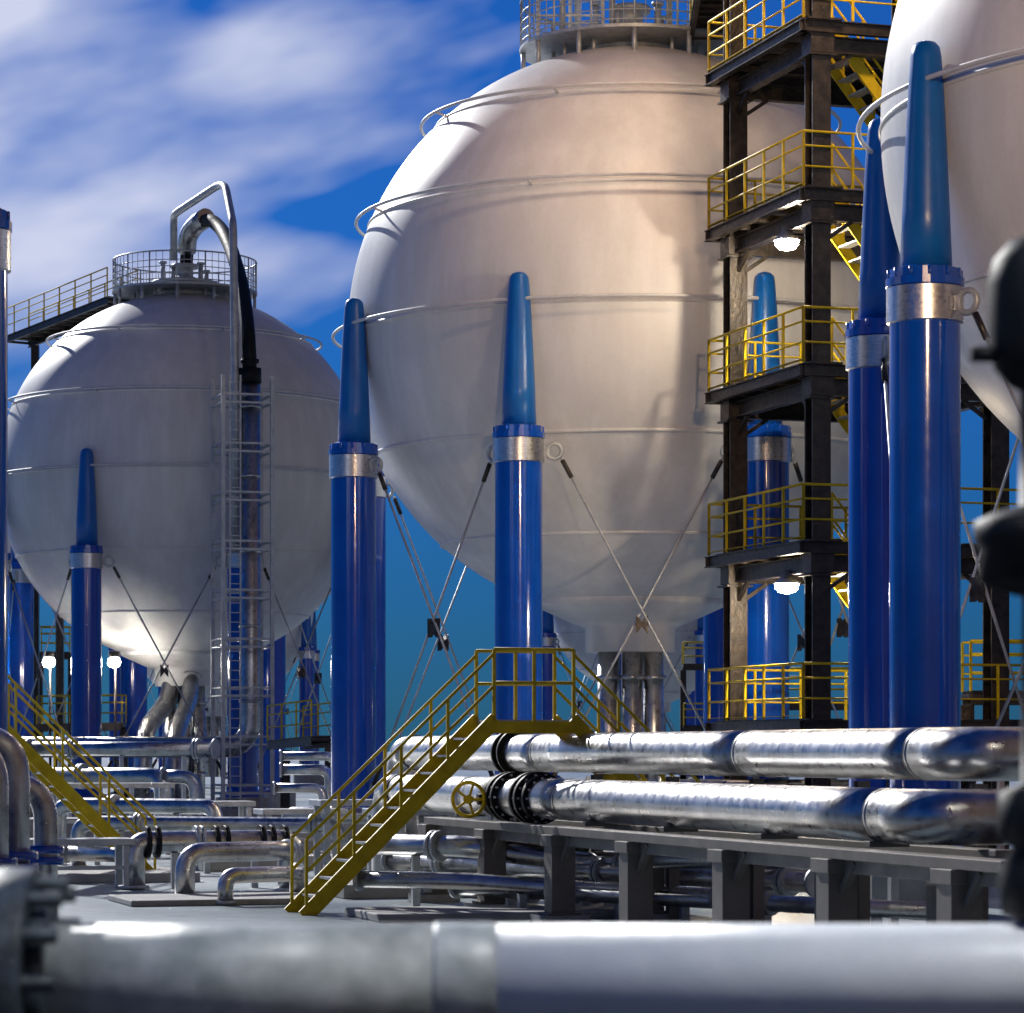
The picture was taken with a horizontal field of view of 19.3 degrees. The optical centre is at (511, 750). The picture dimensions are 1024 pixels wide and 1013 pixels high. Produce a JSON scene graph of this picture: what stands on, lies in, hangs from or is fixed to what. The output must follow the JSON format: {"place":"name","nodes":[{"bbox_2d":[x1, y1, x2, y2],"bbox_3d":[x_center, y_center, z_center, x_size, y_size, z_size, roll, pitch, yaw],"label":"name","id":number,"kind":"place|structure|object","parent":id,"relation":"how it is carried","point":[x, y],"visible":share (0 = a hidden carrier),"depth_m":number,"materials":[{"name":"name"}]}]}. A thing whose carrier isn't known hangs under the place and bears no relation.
{"place":"outdoors","nodes":[
{"label":"outdoors","id":0,"kind":"place"},
{"bbox_2d":[0,0,1021,751],"label":"sky","id":1,"kind":"structure","parent":0,"point":[115,115],"materials":[{"name":"blue"}]},
{"bbox_2d":[30,752,1020,922],"bbox_3d":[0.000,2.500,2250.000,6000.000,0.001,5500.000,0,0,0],"label":"ground","id":2,"kind":"structure","parent":0,"point":[92,904],"depth_m":47.81,"materials":[{"name":"concrete"}]},
{"bbox_2d":[0,208,11,731],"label":"spherical gas tank","id":3,"kind":"object","parent":2,"relation":"on","point":[5,243],"visible":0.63,"depth_m":40.55,"materials":[{"name":"metal"}]},
{"bbox_2d":[0,728,63,910],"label":"gooseneck pipes","id":4,"kind":"object","parent":2,"relation":"on","point":[22,790],"visible":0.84,"depth_m":32.88,"materials":[{"name":"metal"}]},
{"bbox_2d":[39,626,70,766],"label":"steel platform","id":5,"kind":"structure","parent":2,"relation":"on","point":[67,655],"depth_m":129.96,"materials":[{"name":"yellow paint"}]},
{"bbox_2d":[8,267,136,766],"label":"access walkway","id":6,"kind":"structure","parent":2,"relation":"on","point":[34,336],"depth_m":120.62,"materials":[{"name":"metal"}]},
{"bbox_2d":[35,694,127,797],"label":"steel platform","id":7,"kind":"structure","parent":2,"relation":"on","point":[65,726],"depth_m":117.39,"materials":[{"name":"yellow paint"}]},
{"bbox_2d":[8,675,155,869],"bbox_3d":[-8.826,0.226,58.482,3.840,4.789,1.052,0,0,-18],"label":"yellow stair","id":8,"kind":"object","parent":2,"relation":"on","point":[73,800],"visible":0.65,"depth_m":58.22,"materials":[{"name":"metal"}]},
{"bbox_2d":[26,738,220,816],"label":"process pipes","id":9,"kind":"object","parent":2,"relation":"on","point":[197,748],"visible":0.52,"depth_m":89.95,"materials":[{"name":"metal"}]},
{"bbox_2d":[56,794,222,883],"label":"process pipes","id":10,"kind":"object","parent":2,"relation":"on","point":[96,855],"visible":0.41,"depth_m":64.31,"materials":[{"name":"metal"}]},
{"bbox_2d":[22,181,279,816],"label":"riser pipe with cage","id":11,"kind":"object","parent":2,"relation":"on","point":[251,495],"visible":0.97,"depth_m":103.79,"materials":[{"name":"metal"}]},
{"bbox_2d":[8,249,339,816],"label":"spherical gas tank","id":12,"kind":"object","parent":2,"relation":"on","point":[109,476],"visible":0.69,"depth_m":108.90,"materials":[{"name":"white metal"}]},
{"bbox_2d":[134,671,201,797],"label":"tank outlet pipes","id":13,"kind":"object","parent":12,"relation":"attached to","point":[156,715],"visible":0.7,"depth_m":110.47,"materials":[{"name":"metal"}]},
{"bbox_2d":[68,812,346,873],"bbox_3d":[-6.197,1.884,61.000,6.306,1.232,0.464,0,0,20],"label":"flanged pipe run","id":14,"kind":"object","parent":2,"relation":"on","point":[80,829],"visible":0.53,"depth_m":60.88,"materials":[{"name":"metal"}]},
{"bbox_2d":[118,825,308,888],"bbox_3d":[-5.395,1.930,54.500,3.536,1.140,0.580,0,0,-20],"label":"flanged pipe run","id":15,"kind":"object","parent":2,"relation":"on","point":[175,843],"visible":0.54,"depth_m":54.13,"materials":[{"name":"metal"}]},
{"bbox_2d":[142,825,289,857],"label":"flanged joints","id":16,"kind":"object","parent":15,"relation":"attached to","point":[215,828],"visible":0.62,"depth_m":54.29,"materials":[{"name":"black metal"}]},
{"bbox_2d":[108,608,323,784],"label":"spherical gas tank","id":17,"kind":"object","parent":2,"relation":"on","point":[292,656],"visible":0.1,"depth_m":211.90,"materials":[{"name":"metal"}]},
{"bbox_2d":[175,839,304,904],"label":"riser elbow pipes","id":18,"kind":"object","parent":2,"relation":"on","point":[190,857],"visible":0.86,"depth_m":50.44,"materials":[{"name":"metal"}]},
{"bbox_2d":[30,783,468,889],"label":"steel support frames","id":19,"kind":"structure","parent":2,"relation":"on","point":[127,842],"depth_m":59.35,"materials":[{"name":"grey metal"}]},
{"bbox_2d":[266,699,330,816],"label":"steel platform","id":20,"kind":"structure","parent":2,"relation":"on","point":[310,742],"depth_m":94.41,"materials":[{"name":"yellow paint"}]},
{"bbox_2d":[273,750,368,850],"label":"process pipes","id":21,"kind":"object","parent":2,"relation":"on","point":[320,791],"visible":0.45,"depth_m":77.86,"materials":[{"name":"metal"}]},
{"bbox_2d":[30,817,808,922],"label":"equipment pads","id":22,"kind":"object","parent":2,"relation":"on","point":[444,913],"visible":0.26,"depth_m":48.59,"materials":[{"name":"concrete"}]},
{"bbox_2d":[284,647,710,914],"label":"yellow stair platform","id":23,"kind":"structure","parent":2,"relation":"on","point":[389,820],"depth_m":46.60,"materials":[{"name":"paint"}]},
{"bbox_2d":[322,0,864,850],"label":"spherical gas tank","id":24,"kind":"object","parent":2,"relation":"on","point":[530,426],"visible":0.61,"depth_m":69.25,"materials":[{"name":"white metal"}]},
{"bbox_2d":[689,0,722,44],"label":"access walkway","id":25,"kind":"structure","parent":24,"relation":"attached to","point":[702,13],"depth_m":71.33,"materials":[{"name":"metal"}]},
{"bbox_2d":[543,611,702,778],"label":"spherical gas tank","id":26,"kind":"object","parent":2,"relation":"on","point":[558,632],"visible":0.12,"depth_m":186.66,"materials":[{"name":"white metal"}]},
{"bbox_2d":[352,830,925,922],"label":"under rack pipes","id":27,"kind":"object","parent":2,"relation":"on","point":[445,859],"visible":0.58,"depth_m":45.47,"materials":[{"name":"metal"}]},
{"bbox_2d":[680,641,702,778],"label":"steel platform","id":28,"kind":"structure","parent":2,"relation":"on","point":[685,667],"depth_m":149.85,"materials":[{"name":"yellow paint"}]},
{"bbox_2d":[680,703,702,778],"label":"steel platform","id":29,"kind":"structure","parent":2,"relation":"on","point":[692,727],"depth_m":149.39,"materials":[{"name":"yellow paint"}]},
{"bbox_2d":[408,775,1011,922],"bbox_3d":[2.422,1.440,40.293,2.071,2.120,21.540,0,0,-17],"label":"pipe rack","id":30,"kind":"object","parent":2,"relation":"on","point":[960,880],"visible":0.66,"depth_m":37.23,"materials":[{"name":"grey metal"}]},
{"bbox_2d":[372,772,1006,870],"bbox_3d":[1.598,1.315,43.463,6.101,1.970,24.239,0,0,-32],"label":"cladded pipeline","id":31,"kind":"object","parent":30,"relation":"on","point":[932,816],"visible":0.78,"depth_m":37.74,"materials":[{"name":"metal"}]},
{"bbox_2d":[451,780,485,817],"bbox_3d":[-0.592,0.780,47.954,0.771,0.604,0.311,0,0,0],"label":"valve handwheel","id":32,"kind":"object","parent":31,"relation":"attached to","point":[469,799],"visible":0.99,"depth_m":47.89,"materials":[{"name":"yellow paint"}]},
{"bbox_2d":[387,727,1020,870],"bbox_3d":[1.950,0.970,45.291,6.122,2.660,25.663,0,0,-31],"label":"cladded pipeline","id":33,"kind":"object","parent":30,"relation":"on","point":[958,753],"visible":0.78,"depth_m":39.43,"materials":[{"name":"metal"}]},
{"bbox_2d":[419,776,1004,850],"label":"process pipes","id":34,"kind":"object","parent":2,"relation":"on","point":[835,782],"visible":0.06,"depth_m":63.27,"materials":[{"name":"metal"}]},
{"bbox_2d":[704,0,1021,848],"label":"steel stair tower","id":35,"kind":"structure","parent":2,"relation":"on","point":[816,60],"depth_m":62.24,"materials":[{"name":"black metal"}]},
{"bbox_2d":[845,0,1023,901],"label":"spherical gas tank","id":36,"kind":"object","parent":2,"relation":"on","point":[943,212],"visible":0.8,"depth_m":45.44,"materials":[{"name":"blue metal"}]},
{"bbox_2d":[961,639,1021,846],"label":"steel platform","id":37,"kind":"structure","parent":2,"relation":"on","point":[967,709],"depth_m":65.85,"materials":[{"name":"yellow metal"}]},
{"bbox_2d":[789,667,847,709],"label":"steel platform","id":38,"kind":"structure","parent":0,"point":[796,706],"depth_m":99.39,"materials":[{"name":"yellow paint"}]},
{"bbox_2d":[969,236,1023,923],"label":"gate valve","id":39,"kind":"object","parent":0,"point":[998,539],"visible":1,"depth_m":7.93,"materials":[{"name":"black metal"}]},
{"label":"road","id":40,"kind":"structure","parent":0,"visible":0},
{"bbox_2d":[0,867,1023,1012],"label":"foreground pipe","id":41,"kind":"object","parent":40,"relation":"on","point":[51,961],"visible":1,"depth_m":7.87,"materials":[{"name":"grey metal"}]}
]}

